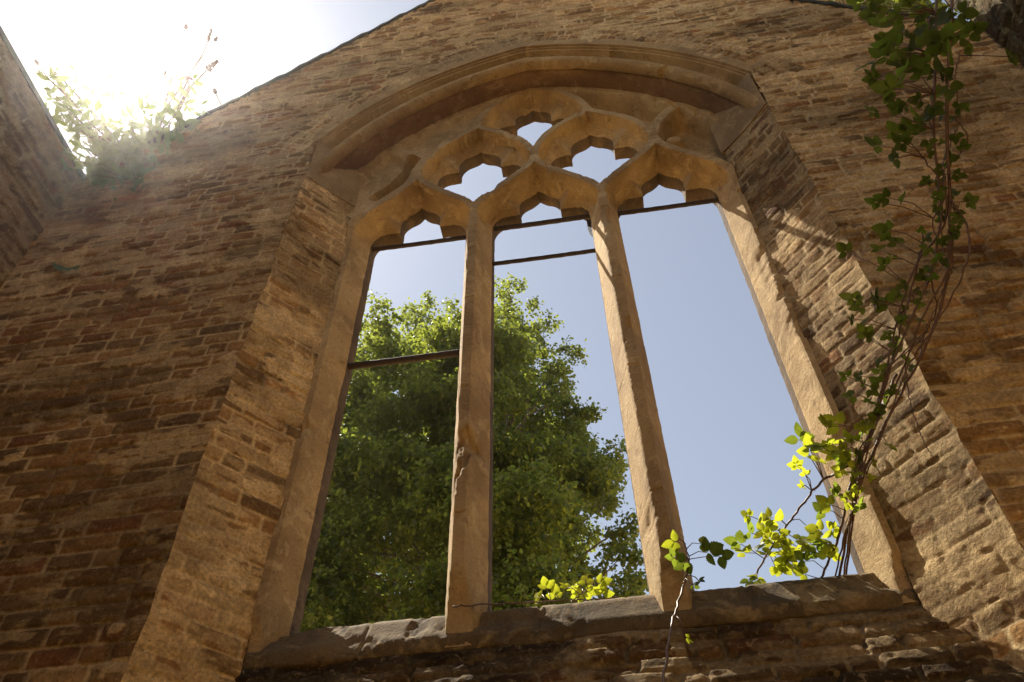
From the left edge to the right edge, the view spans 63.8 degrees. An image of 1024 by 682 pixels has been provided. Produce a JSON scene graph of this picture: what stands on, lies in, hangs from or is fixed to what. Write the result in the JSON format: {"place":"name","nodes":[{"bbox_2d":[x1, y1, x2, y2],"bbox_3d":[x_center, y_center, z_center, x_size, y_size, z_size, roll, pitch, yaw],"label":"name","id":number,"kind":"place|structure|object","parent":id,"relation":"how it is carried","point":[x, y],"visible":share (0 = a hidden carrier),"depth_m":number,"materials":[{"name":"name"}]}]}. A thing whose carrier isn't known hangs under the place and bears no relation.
{"place":"outdoors","nodes":[
{"label":"outdoors","id":0,"kind":"place"},
{"bbox_2d":[0,0,969,600],"label":"sky","id":1,"kind":"structure","parent":0,"point":[726,411],"materials":[{"name":"blue"}]},
{"bbox_2d":[820,0,889,4],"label":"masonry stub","id":2,"kind":"object","parent":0,"point":[844,1],"depth_m":11.31,"materials":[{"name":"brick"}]},
{"label":"ground","id":3,"kind":"structure","parent":0,"visible":0},
{"bbox_2d":[0,25,85,285],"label":"side wall","id":4,"kind":"structure","parent":3,"relation":"on","point":[37,185],"depth_m":6.54,"materials":[{"name":"stone"}]},
{"bbox_2d":[34,24,223,200],"bbox_3d":[-3.961,-2.601,8.538,2.289,4.513,0.934,-8,-50,6],"label":"buddleia bush","id":5,"kind":"object","parent":4,"relation":"on","point":[108,150],"visible":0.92,"depth_m":7.71,"materials":[{"name":"green plant"}]},
{"bbox_2d":[300,272,648,631],"bbox_3d":[-1.833,5.268,15.323,9.409,19.489,8.415,-8,-50,6],"label":"lime tree","id":6,"kind":"object","parent":3,"relation":"on","point":[392,475],"visible":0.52,"depth_m":14.77,"materials":[{"name":"green plant"}]},
{"bbox_2d":[0,0,1023,681],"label":"gable wall","id":7,"kind":"structure","parent":3,"relation":"on","point":[158,352],"depth_m":4.78,"materials":[{"name":"stone"}]},
{"bbox_2d":[53,263,80,270],"bbox_3d":[-3.269,-0.546,6.035,0.231,0.144,0.049,-8,-50,6],"label":"wall weed","id":8,"kind":"object","parent":7,"relation":"attached to","point":[58,267],"depth_m":6.03,"materials":[{"name":"green plant"}]},
{"bbox_2d":[241,39,921,669],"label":"stone window","id":9,"kind":"structure","parent":7,"relation":"attached to","point":[411,151],"depth_m":5.58,"materials":[{"name":"stone"}]},
{"bbox_2d":[347,349,459,369],"bbox_3d":[-0.765,0.130,5.604,0.869,0.061,0.049,-8,-50,6],"label":"iron bar","id":10,"kind":"object","parent":9,"relation":"attached to","point":[404,359],"visible":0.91,"depth_m":5.58,"materials":[{"name":"black metal"}]},
{"bbox_2d":[372,235,465,251],"bbox_3d":[-0.769,-0.789,6.675,0.855,0.062,0.039,-8,-50,6],"label":"iron bar","id":11,"kind":"object","parent":9,"relation":"attached to","point":[419,243],"visible":0.94,"depth_m":6.65,"materials":[{"name":"black metal"}]},
{"bbox_2d":[452,573,617,607],"bbox_3d":[0.095,1.266,4.042,0.835,0.361,0.231,12,-51,-11],"label":"bramble shoot","id":12,"kind":"object","parent":9,"relation":"on","point":[599,589],"visible":0.99,"depth_m":4.14,"materials":[{"name":"plant"}]},
{"bbox_2d":[494,214,589,231],"bbox_3d":[0.242,-0.950,6.605,0.869,0.056,0.043,-8,-50,6],"label":"iron bar","id":13,"kind":"object","parent":9,"relation":"attached to","point":[542,222],"visible":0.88,"depth_m":6.59,"materials":[{"name":"black metal"}]},
{"bbox_2d":[492,248,595,265],"bbox_3d":[0.252,-0.636,6.238,0.866,0.051,0.035,-8,-50,6],"label":"iron bar","id":14,"kind":"object","parent":9,"relation":"attached to","point":[543,257],"visible":0.94,"depth_m":6.22,"materials":[{"name":"black metal"}]},
{"bbox_2d":[587,220,592,236],"bbox_3d":[0.608,-0.877,6.418,0.033,0.241,0.018,-8,-50,6],"label":"glass fragment","id":15,"kind":"object","parent":9,"relation":"attached to","point":[589,225],"visible":0.97,"depth_m":6.43,"materials":[{"name":"white"}]},
{"bbox_2d":[617,198,717,215],"bbox_3d":[1.245,-1.058,6.476,0.848,0.053,0.039,-8,-50,6],"label":"iron bar","id":16,"kind":"object","parent":9,"relation":"attached to","point":[667,207],"visible":0.93,"depth_m":6.46,"materials":[{"name":"black metal"}]},
{"bbox_2d":[661,530,733,681],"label":"bramble shoot","id":17,"kind":"object","parent":9,"relation":"attached to","point":[715,549],"visible":1,"depth_m":3.67,"materials":[{"name":"plant"}]},
{"bbox_2d":[723,0,1019,586],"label":"bramble vine","id":18,"kind":"object","parent":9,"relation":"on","point":[933,40],"visible":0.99,"depth_m":3.95,"materials":[{"name":"plant"}]},
{"bbox_2d":[830,0,958,16],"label":"overhanging shrub","id":19,"kind":"object","parent":7,"relation":"on","point":[924,2],"visible":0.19,"depth_m":9.38,"materials":[{"name":"green plant"}]},
{"bbox_2d":[946,0,1023,64],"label":"side wall","id":20,"kind":"structure","parent":3,"relation":"on","point":[1004,19],"depth_m":6.24,"materials":[{"name":"sandstone rubble"},{"name":"mortar"}]}
]}

